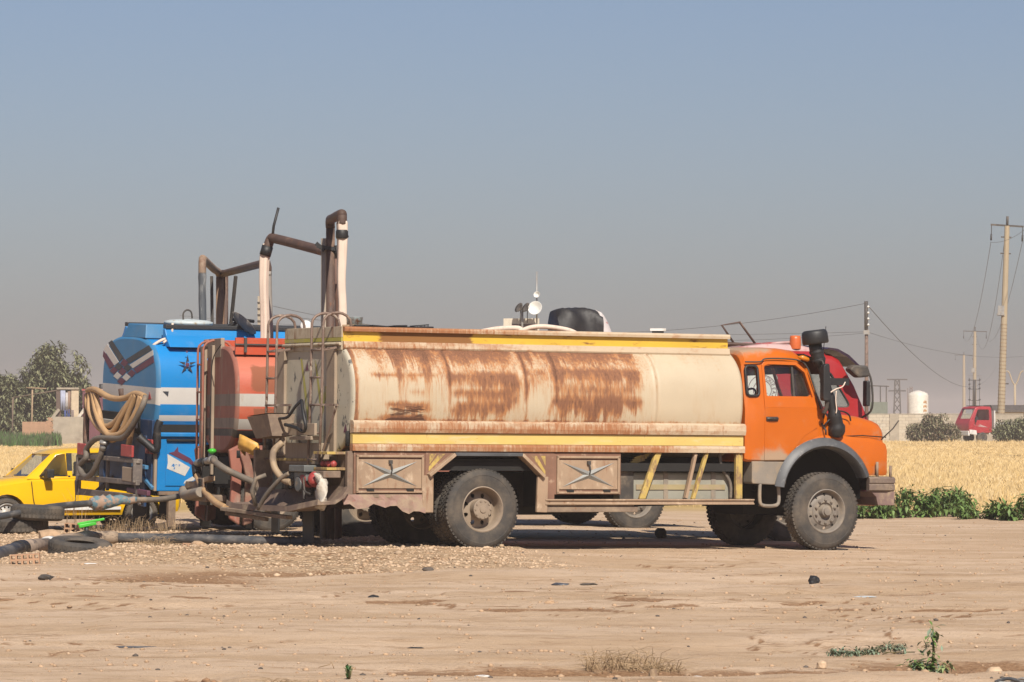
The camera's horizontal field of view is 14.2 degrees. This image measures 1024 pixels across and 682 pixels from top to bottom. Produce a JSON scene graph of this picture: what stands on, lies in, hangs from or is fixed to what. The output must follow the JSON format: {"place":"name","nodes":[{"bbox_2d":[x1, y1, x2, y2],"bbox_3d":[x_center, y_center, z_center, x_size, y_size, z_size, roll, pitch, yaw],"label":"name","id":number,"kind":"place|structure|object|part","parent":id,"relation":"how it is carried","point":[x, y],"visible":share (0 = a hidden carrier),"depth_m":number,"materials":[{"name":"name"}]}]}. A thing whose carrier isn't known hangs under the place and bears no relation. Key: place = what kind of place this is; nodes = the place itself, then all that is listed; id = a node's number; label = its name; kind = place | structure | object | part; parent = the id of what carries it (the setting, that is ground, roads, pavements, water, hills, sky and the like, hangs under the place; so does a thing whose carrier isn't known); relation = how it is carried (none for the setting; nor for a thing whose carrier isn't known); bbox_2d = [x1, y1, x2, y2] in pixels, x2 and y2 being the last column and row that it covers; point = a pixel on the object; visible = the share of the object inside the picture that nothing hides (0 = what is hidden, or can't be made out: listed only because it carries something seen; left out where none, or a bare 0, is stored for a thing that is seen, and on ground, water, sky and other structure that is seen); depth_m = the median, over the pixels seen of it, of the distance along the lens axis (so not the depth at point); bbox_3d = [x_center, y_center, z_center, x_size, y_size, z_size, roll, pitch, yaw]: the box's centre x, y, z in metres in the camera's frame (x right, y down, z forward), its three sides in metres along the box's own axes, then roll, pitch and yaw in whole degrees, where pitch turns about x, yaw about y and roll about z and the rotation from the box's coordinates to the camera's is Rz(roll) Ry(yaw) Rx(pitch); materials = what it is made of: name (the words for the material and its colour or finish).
{"place":"outdoors","nodes":[
{"label":"outdoors","id":0,"kind":"place"},
{"bbox_2d":[0,530,584,576],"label":"gravel","id":1,"kind":"structure","parent":0,"point":[315,548],"depth_m":50.54,"materials":[{"name":"beige gravel"}]},
{"bbox_2d":[0,447,1023,681],"bbox_3d":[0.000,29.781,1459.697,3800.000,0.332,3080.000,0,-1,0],"label":"ground","id":2,"kind":"structure","parent":0,"point":[724,647],"depth_m":37.61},
{"bbox_2d":[0,370,35,433],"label":"tree","id":3,"kind":"object","parent":2,"relation":"on","point":[11,386],"visible":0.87,"depth_m":300.06,"materials":[{"name":"green plant"}]},
{"bbox_2d":[0,518,47,533],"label":"tyre","id":4,"kind":"object","parent":2,"relation":"on","point":[12,525],"visible":0.85,"depth_m":60.61,"materials":[{"name":"rubber"}]},
{"bbox_2d":[10,504,64,520],"bbox_3d":[-7.030,2.541,60.862,0.801,0.220,0.801,3,-1,0],"label":"tyre","id":5,"kind":"object","parent":4,"relation":"on","point":[35,512],"visible":0.97,"depth_m":60.53,"materials":[{"name":"rubber"}]},
{"bbox_2d":[0,493,180,519],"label":"supply hose","id":6,"kind":"object","parent":5,"relation":"on","point":[102,502],"visible":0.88,"depth_m":61.95,"materials":[{"name":"black plastic"}]},
{"bbox_2d":[10,553,39,563],"bbox_3d":[-5.741,2.577,48.471,0.340,0.130,0.200,-3,-1,-4],"label":"hollow block","id":7,"kind":"object","parent":2,"relation":"on","point":[22,559],"depth_m":48.38,"materials":[{"name":"ceramic"}]},
{"bbox_2d":[0,430,62,446],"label":"green crop","id":8,"kind":"object","parent":2,"relation":"on","point":[34,439],"visible":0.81,"depth_m":256.52,"materials":[{"name":"green plant"}]},
{"bbox_2d":[22,422,52,434],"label":"field wall","id":9,"kind":"structure","parent":2,"relation":"on","point":[34,427],"depth_m":291.94,"materials":[{"name":"brick"}]},
{"bbox_2d":[38,574,53,579],"bbox_3d":[-5.196,2.634,45.760,0.176,0.075,0.127,0,-1,0],"label":"stone","id":10,"kind":"object","parent":2,"relation":"on","point":[44,577],"visible":0.97,"depth_m":45.72,"materials":[{"name":"stone"}]},
{"bbox_2d":[11,387,83,433],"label":"shelter","id":11,"kind":"object","parent":2,"relation":"on","point":[72,402],"visible":0.78,"depth_m":295.93,"materials":[{"name":"beige metal"}]},
{"bbox_2d":[38,529,60,537],"bbox_3d":[-6.351,2.687,56.459,0.292,0.206,0.239,1,-1,-31],"label":"stone","id":12,"kind":"object","parent":2,"relation":"on","point":[47,532],"visible":0.53,"depth_m":56.39,"materials":[{"name":"beige stone"}]},
{"bbox_2d":[18,340,91,427],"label":"tree","id":13,"kind":"object","parent":2,"relation":"on","point":[48,371],"visible":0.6,"depth_m":302.05,"materials":[{"name":"green plant"}]},
{"bbox_2d":[46,417,82,443],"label":"rendered wall","id":14,"kind":"structure","parent":2,"relation":"on","point":[70,429],"depth_m":289.93,"materials":[{"name":"paint"}]},
{"bbox_2d":[64,523,79,531],"bbox_3d":[-6.662,2.841,62.241,0.200,0.160,0.200,4,-1,8],"label":"hollow block","id":15,"kind":"object","parent":2,"relation":"on","point":[71,527],"depth_m":62.16,"materials":[{"name":"ceramic"}]},
{"bbox_2d":[62,480,93,531],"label":"dry twigs","id":16,"kind":"object","parent":2,"relation":"on","point":[74,511],"visible":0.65,"depth_m":62.57,"materials":[{"name":"brown plant"}]},
{"bbox_2d":[48,535,111,553],"bbox_3d":[-5.420,2.602,51.559,0.801,0.220,0.801,4,5,-10],"label":"tyre","id":17,"kind":"object","parent":2,"relation":"on","point":[66,543],"visible":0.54,"depth_m":51.34,"materials":[{"name":"rubber"}]},
{"bbox_2d":[0,447,180,527],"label":"parked car","id":18,"kind":"object","parent":2,"relation":"on","point":[50,478],"visible":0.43,"depth_m":68.21,"materials":[{"name":"yellow paint"}]},
{"bbox_2d":[82,384,102,442],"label":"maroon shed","id":19,"kind":"structure","parent":2,"relation":"on","point":[93,431],"depth_m":298.94,"materials":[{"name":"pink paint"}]},
{"bbox_2d":[74,576,138,582],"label":"dry twigs","id":20,"kind":"object","parent":2,"relation":"on","point":[108,581],"visible":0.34,"depth_m":43.47,"materials":[{"name":"brown plant"}]},
{"bbox_2d":[89,515,132,531],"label":"dry twigs","id":21,"kind":"object","parent":2,"relation":"on","point":[104,529],"visible":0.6,"depth_m":63.13,"materials":[{"name":"brown plant"}]},
{"bbox_2d":[116,646,155,647],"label":"litter","id":22,"kind":"object","parent":2,"relation":"on","point":[134,646],"visible":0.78,"depth_m":31.82,"materials":[{"name":"grey wood"}]},
{"bbox_2d":[130,535,174,545],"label":"dry twigs","id":23,"kind":"object","parent":2,"relation":"on","point":[155,542],"visible":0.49,"depth_m":53.93,"materials":[{"name":"brown plant"}]},
{"bbox_2d":[0,518,320,557],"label":"ground pipe","id":24,"kind":"object","parent":2,"relation":"on","point":[39,544],"visible":0.81,"depth_m":54.75,"materials":[{"name":"black plastic"}]},
{"bbox_2d":[128,509,193,531],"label":"dry twigs","id":25,"kind":"object","parent":2,"relation":"on","point":[149,527],"visible":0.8,"depth_m":61.42,"materials":[{"name":"brown plant"}]},
{"bbox_2d":[190,541,204,544],"bbox_3d":[-4.106,2.670,53.658,0.203,0.123,0.133,0,-1,0],"label":"stone","id":26,"kind":"object","parent":2,"relation":"on","point":[197,542],"visible":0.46,"depth_m":53.62,"materials":[{"name":"beige stone"}]},
{"bbox_2d":[198,255,273,337],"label":"standpipe","id":27,"kind":"object","parent":2,"relation":"on","point":[204,261],"visible":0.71,"depth_m":66.97,"materials":[{"name":"metal"}]},
{"bbox_2d":[257,296,259,324],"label":"concrete post","id":28,"kind":"object","parent":2,"relation":"on","point":[258,314],"visible":0.22,"depth_m":199.96,"materials":[{"name":"concrete"}]},
{"bbox_2d":[293,317,861,340],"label":"power line","id":29,"kind":"object","parent":28,"relation":"attached to","point":[728,340],"visible":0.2,"depth_m":268.68,"materials":[{"name":"metal"}]},
{"bbox_2d":[242,677,328,681],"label":"dry twigs","id":30,"kind":"object","parent":2,"relation":"on","point":[286,679],"visible":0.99,"depth_m":27.04,"materials":[{"name":"brown plant"}]},
{"bbox_2d":[259,207,341,538],"bbox_3d":[-3.004,0.590,58.896,0.262,5.125,2.684,1,-1,-27],"label":"standpipe","id":31,"kind":"object","parent":2,"relation":"on","point":[272,238],"visible":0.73,"depth_m":59.96,"materials":[{"name":"metal"}]},
{"bbox_2d":[315,209,348,539],"bbox_3d":[-2.475,0.665,56.236,0.417,4.873,2.068,0,-1,-4],"label":"standpipe","id":32,"kind":"object","parent":2,"relation":"on","point":[331,251],"visible":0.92,"depth_m":57.14,"materials":[{"name":"white metal"}]},
{"bbox_2d":[344,664,353,678],"bbox_3d":[-1.083,2.193,27.213,0.082,0.113,0.088,0,-1,0],"label":"grass tuft","id":33,"kind":"object","parent":2,"relation":"on","point":[348,671],"visible":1,"depth_m":27.20,"materials":[{"name":"green plant"}]},
{"bbox_2d":[75,309,663,530],"bbox_3d":[-1.653,1.304,66.263,10.405,3.475,2.995,1,1,-27],"label":"tanker truck","id":34,"kind":"object","parent":2,"relation":"on","point":[156,363],"visible":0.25,"depth_m":63.77,"materials":[{"name":"metal"}]},
{"bbox_2d":[77,386,163,479],"bbox_3d":[-6.231,1.437,64.155,0.466,1.468,2.621,1,-1,-33],"label":"hose","id":35,"kind":"object","parent":34,"relation":"on","point":[92,410],"visible":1,"depth_m":63.97,"materials":[{"name":"rubber"}]},
{"bbox_2d":[232,311,255,333],"bbox_3d":[-4.177,-0.285,64.228,0.337,0.358,0.474,1,-1,-36],"label":"tank lid","id":36,"kind":"object","parent":34,"relation":"attached to","point":[244,323],"visible":1,"depth_m":64.10,"materials":[{"name":"metal"}]},
{"bbox_2d":[422,567,433,570],"bbox_3d":[-0.954,2.600,46.760,0.129,0.053,0.080,0,-1,-23],"label":"stone","id":37,"kind":"object","parent":2,"relation":"on","point":[427,569],"visible":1,"depth_m":46.73,"materials":[{"name":"grey stone"}]},
{"bbox_2d":[0,516,1023,681],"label":"pebbles","id":38,"kind":"object","parent":2,"relation":"on","point":[498,651],"visible":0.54,"depth_m":36.35,"materials":[{"name":"stone"}]},
{"bbox_2d":[17,556,1009,681],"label":"clods","id":39,"kind":"object","parent":2,"relation":"on","point":[558,671],"visible":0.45,"depth_m":30.00,"materials":[{"name":"brown soil"}]},
{"bbox_2d":[503,309,538,329],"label":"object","id":40,"kind":"structure","parent":2,"relation":"on","point":[515,321],"depth_m":241.06,"materials":[{"name":"metal"}]},
{"bbox_2d":[512,324,534,329],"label":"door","id":41,"kind":"structure","parent":40,"relation":"in","point":[524,325],"depth_m":241.01,"materials":[{"name":"white metal"}]},
{"bbox_2d":[515,272,541,329],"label":"mast","id":42,"kind":"object","parent":40,"relation":"on","point":[534,307],"visible":1,"depth_m":240.15,"materials":[{"name":"metal"}]},
{"bbox_2d":[179,321,874,540],"bbox_3d":[0.249,1.293,60.558,10.195,3.274,3.258,1,-1,-16],"label":"tanker truck","id":43,"kind":"object","parent":2,"relation":"on","point":[232,384],"visible":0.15,"depth_m":59.20,"materials":[{"name":"metal"}]},
{"bbox_2d":[300,320,310,327],"bbox_3d":[-3.024,-0.088,60.231,0.151,0.432,0.158,1,-1,-41],"label":"tank cap","id":44,"kind":"object","parent":43,"relation":"on","point":[307,323],"visible":0.38,"depth_m":60.20,"materials":[{"name":"white paint"}]},
{"bbox_2d":[548,307,603,331],"bbox_3d":[0.943,-0.174,61.001,0.710,0.655,0.706,0,-1,-16],"label":"tarpaulin bundle","id":45,"kind":"object","parent":43,"relation":"on","point":[583,319],"visible":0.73,"depth_m":60.80,"materials":[{"name":"black plastic"}]},
{"bbox_2d":[596,310,611,331],"bbox_3d":[1.193,-0.152,61.038,0.758,0.630,0.676,0,-1,-16],"label":"white sack","id":46,"kind":"object","parent":43,"relation":"on","point":[607,327],"visible":0.12,"depth_m":60.87,"materials":[{"name":"fabric"}]},
{"bbox_2d":[544,600,554,603],"bbox_3d":[0.354,2.469,38.862,0.108,0.043,0.059,0,-1,0],"label":"stone","id":47,"kind":"object","parent":2,"relation":"on","point":[549,602],"visible":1,"depth_m":38.84,"materials":[{"name":"beige stone"}]},
{"bbox_2d":[220,311,898,549],"bbox_3d":[0.788,1.274,56.350,9.237,3.164,2.864,1,-2,-28],"label":"tanker truck","id":48,"kind":"object","parent":2,"relation":"on","point":[386,424],"visible":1,"depth_m":55.05,"materials":[{"name":"metal"}]},
{"bbox_2d":[238,434,259,455],"bbox_3d":[-3.599,1.432,55.688,0.220,0.336,0.455,1,-1,-28],"label":"folded sheet","id":49,"kind":"object","parent":48,"relation":"on","point":[247,445],"visible":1,"depth_m":55.57,"materials":[{"name":"fabric"}]},
{"bbox_2d":[314,472,327,510],"bbox_3d":[-2.473,1.956,53.303,0.160,0.499,0.281,1,-1,-28],"label":"rag","id":50,"kind":"object","parent":48,"relation":"hanging from","point":[321,491],"visible":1,"depth_m":53.25,"materials":[{"name":"white fabric"}]},
{"bbox_2d":[342,317,362,325],"bbox_3d":[-2.100,-0.229,55.335,0.360,0.185,0.360,0,-1,0],"label":"tin","id":51,"kind":"object","parent":48,"relation":"on","point":[356,320],"visible":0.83,"depth_m":55.22,"materials":[{"name":"white metal"}]},
{"bbox_2d":[484,324,575,330],"bbox_3d":[0.220,-0.129,55.925,1.494,0.203,0.090,0,-1,0],"label":"deck hose","id":52,"kind":"object","parent":48,"relation":"on","point":[537,326],"visible":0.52,"depth_m":55.90,"materials":[{"name":"white rubber"}]},
{"bbox_2d":[650,328,665,332],"bbox_3d":[2.020,-0.122,56.913,0.220,0.102,0.160,0,-1,0],"label":"vent cap","id":53,"kind":"object","parent":48,"relation":"on","point":[657,330],"visible":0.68,"depth_m":56.83,"materials":[{"name":"white paint"}]},
{"bbox_3d":[3.298,0.546,56.435,0.230,0.446,0.118,1,-2,-28],"label":"window pane","id":54,"kind":"part","parent":48,"relation":"part of","materials":[{"name":"glass"}]},
{"bbox_3d":[3.826,0.960,56.683,0.855,1.365,0.198,1,-2,-28],"label":"door","id":55,"kind":"part","parent":48,"relation":"part of","materials":[{"name":"orange paint"}]},
{"bbox_2d":[551,582,568,585],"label":"litter","id":56,"kind":"object","parent":2,"relation":"on","point":[556,583],"visible":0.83,"depth_m":44.53,"materials":[{"name":"grey plastic"}]},
{"bbox_2d":[580,583,597,584],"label":"litter","id":57,"kind":"object","parent":2,"relation":"on","point":[588,584],"visible":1,"depth_m":44.23,"materials":[{"name":"metal"}]},
{"bbox_2d":[570,646,678,673],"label":"dry twigs","id":58,"kind":"object","parent":2,"relation":"on","point":[611,663],"visible":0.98,"depth_m":29.11,"materials":[{"name":"brown plant"}]},
{"bbox_2d":[648,669,657,675],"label":"litter","id":59,"kind":"object","parent":2,"relation":"on","point":[652,672],"visible":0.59,"depth_m":28.49,"materials":[{"name":"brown wood"}]},
{"bbox_2d":[625,653,696,672],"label":"dry twigs","id":60,"kind":"object","parent":2,"relation":"on","point":[672,669],"visible":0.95,"depth_m":29.04,"materials":[{"name":"brown plant"}]},
{"bbox_2d":[655,528,666,537],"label":"litter","id":61,"kind":"object","parent":2,"relation":"on","point":[660,532],"visible":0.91,"depth_m":61.30,"materials":[{"name":"black rubber"}]},
{"bbox_2d":[808,575,819,583],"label":"litter","id":62,"kind":"object","parent":2,"relation":"on","point":[813,579],"visible":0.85,"depth_m":44.52,"materials":[{"name":"grey plastic"}]},
{"bbox_2d":[816,660,826,668],"bbox_3d":[2.200,2.297,29.163,0.079,0.071,0.068,0,-1,0],"label":"stone","id":63,"kind":"object","parent":2,"relation":"on","point":[821,664],"visible":1,"depth_m":29.14,"materials":[{"name":"stone"}]},
{"bbox_2d":[863,301,869,419],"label":"steel pole","id":64,"kind":"object","parent":2,"relation":"on","point":[866,331],"visible":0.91,"depth_m":287.95,"materials":[{"name":"metal"}]},
{"bbox_2d":[179,315,846,334],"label":"power line","id":65,"kind":"object","parent":64,"relation":"attached to","point":[726,334],"visible":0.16,"depth_m":304.84,"materials":[{"name":"metal"}]},
{"bbox_2d":[642,304,860,331],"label":"power line","id":66,"kind":"object","parent":64,"relation":"attached to","point":[756,321],"visible":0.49,"depth_m":298.37,"materials":[{"name":"metal"}]},
{"bbox_2d":[869,307,994,386],"bbox_3d":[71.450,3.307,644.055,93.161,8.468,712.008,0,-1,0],"label":"power line","id":67,"kind":"object","parent":64,"relation":"hanging from","point":[913,354],"visible":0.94,"depth_m":372.28,"materials":[{"name":"metal"}]},
{"bbox_2d":[872,333,1021,356],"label":"power line","id":68,"kind":"object","parent":64,"relation":"attached to","point":[931,349],"visible":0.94,"depth_m":324.24,"materials":[{"name":"metal"}]},
{"bbox_2d":[825,641,914,656],"bbox_3d":[2.688,2.332,30.953,0.721,0.147,0.320,0,-1,-5],"label":"creeping plant","id":69,"kind":"object","parent":2,"relation":"on","point":[858,652],"visible":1,"depth_m":30.93,"materials":[{"name":"green plant"}]},
{"bbox_2d":[870,385,888,413],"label":"transformer","id":70,"kind":"object","parent":2,"relation":"on","point":[880,407],"visible":0.57,"depth_m":449.55,"materials":[{"name":"metal"}]},
{"bbox_2d":[857,503,904,518],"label":"green weed","id":71,"kind":"object","parent":2,"relation":"on","point":[877,512],"visible":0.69,"depth_m":76.24,"materials":[{"name":"green plant"}]},
{"bbox_2d":[887,379,907,413],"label":"pylon","id":72,"kind":"object","parent":2,"relation":"on","point":[899,393],"visible":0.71,"depth_m":799.50,"materials":[{"name":"metal"}]},
{"bbox_2d":[883,483,940,517],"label":"green weed","id":73,"kind":"object","parent":2,"relation":"on","point":[906,503],"visible":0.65,"depth_m":76.97,"materials":[{"name":"green plant"}]},
{"bbox_2d":[907,387,927,413],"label":"storage tank","id":74,"kind":"object","parent":2,"relation":"on","point":[917,401],"visible":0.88,"depth_m":598.69,"materials":[{"name":"metal"}]},
{"bbox_2d":[897,620,955,672],"bbox_3d":[2.905,2.171,28.659,0.373,0.439,0.362,-1,-1,33],"label":"wild plant","id":75,"kind":"object","parent":2,"relation":"on","point":[917,664],"visible":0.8,"depth_m":28.65,"materials":[{"name":"green plant"}]},
{"bbox_2d":[905,412,962,441],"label":"bush","id":76,"kind":"object","parent":2,"relation":"on","point":[929,427],"visible":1,"depth_m":305.53,"materials":[{"name":"green plant"}]},
{"bbox_2d":[912,485,971,516],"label":"green weed","id":77,"kind":"object","parent":2,"relation":"on","point":[945,501],"visible":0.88,"depth_m":77.41,"materials":[{"name":"green plant"}]},
{"bbox_2d":[869,414,1023,441],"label":"block wall","id":78,"kind":"structure","parent":2,"relation":"on","point":[886,423],"depth_m":317.93,"materials":[{"name":"concrete"}]},
{"bbox_2d":[930,486,978,514],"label":"green weed","id":79,"kind":"object","parent":2,"relation":"on","point":[968,500],"visible":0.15,"depth_m":79.33,"materials":[{"name":"green plant"}]},
{"bbox_2d":[955,352,972,413],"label":"utility pole","id":80,"kind":"object","parent":2,"relation":"on","point":[963,399],"visible":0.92,"depth_m":999.74,"materials":[{"name":"beige concrete"}]},
{"bbox_2d":[949,499,1000,519],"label":"green weed","id":81,"kind":"object","parent":2,"relation":"on","point":[966,512],"visible":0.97,"depth_m":75.68,"materials":[{"name":"green plant"}]},
{"bbox_2d":[963,327,986,412],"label":"utility pole","id":82,"kind":"object","parent":2,"relation":"on","point":[974,344],"visible":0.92,"depth_m":689.89,"materials":[{"name":"beige concrete"}]},
{"bbox_2d":[965,243,990,340],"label":"power line","id":83,"kind":"object","parent":82,"relation":"attached to","point":[982,290],"visible":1,"depth_m":382.42,"materials":[{"name":"metal"}]},
{"bbox_2d":[975,247,1003,348],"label":"power line","id":84,"kind":"object","parent":82,"relation":"attached to","point":[996,298],"visible":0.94,"depth_m":395.68,"materials":[{"name":"metal"}]},
{"bbox_2d":[995,245,1021,336],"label":"power line","id":85,"kind":"object","parent":82,"relation":"attached to","point":[1012,284],"visible":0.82,"depth_m":370.65,"materials":[{"name":"metal"}]},
{"bbox_2d":[955,405,1023,441],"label":"distant truck","id":86,"kind":"object","parent":2,"relation":"on","point":[972,426],"visible":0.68,"depth_m":310.81,"materials":[{"name":"red metal"}]},
{"bbox_2d":[986,667,1001,671],"bbox_3d":[3.470,2.380,29.557,0.122,0.076,0.084,0,-1,0],"label":"stone","id":87,"kind":"object","parent":2,"relation":"on","point":[994,669],"visible":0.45,"depth_m":29.54,"materials":[{"name":"stone"}]},
{"bbox_2d":[988,405,1023,413],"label":"long building","id":88,"kind":"structure","parent":2,"relation":"on","point":[1014,409],"depth_m":430.15,"materials":[{"name":"concrete"}]},
{"bbox_2d":[989,416,1023,441],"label":"bush","id":89,"kind":"object","parent":2,"relation":"on","point":[1008,430],"visible":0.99,"depth_m":305.50,"materials":[{"name":"green plant"}]},
{"bbox_2d":[989,494,1023,520],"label":"green weed","id":90,"kind":"object","parent":2,"relation":"on","point":[1008,513],"visible":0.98,"depth_m":74.94,"materials":[{"name":"green plant"}]},
{"bbox_2d":[990,216,1023,413],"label":"utility pole","id":91,"kind":"object","parent":2,"relation":"on","point":[1002,310],"visible":0.95,"depth_m":324.91,"materials":[{"name":"beige concrete"}]},
{"bbox_2d":[994,677,1023,681],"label":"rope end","id":92,"kind":"object","parent":2,"relation":"on","point":[1010,679],"visible":1,"depth_m":27.40,"materials":[{"name":"grey fabric"}]},
{"bbox_2d":[1006,370,1023,404],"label":"street lamp","id":93,"kind":"object","parent":2,"relation":"on","point":[1015,385],"visible":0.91,"depth_m":499.91,"materials":[{"name":"beige metal"}]},
{"bbox_2d":[1013,493,1023,510],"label":"green weed","id":94,"kind":"object","parent":2,"relation":"on","point":[1020,499],"visible":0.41,"depth_m":76.95,"materials":[{"name":"green plant"}]},
{"bbox_2d":[0,439,1023,511],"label":"dry grass","id":95,"kind":"structure","parent":0,"point":[993,470],"depth_m":145.15,"materials":[{"name":"plant"}]},
{"bbox_2d":[0,0,1023,413],"label":"sky","id":96,"kind":"structure","parent":0,"point":[671,165],"materials":[{"name":"blue"}]},
{"bbox_2d":[968,378,980,405],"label":"switchgear","id":97,"kind":"object","parent":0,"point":[974,400],"visible":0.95,"depth_m":689.21,"materials":[{"name":"metal"}]}
]}

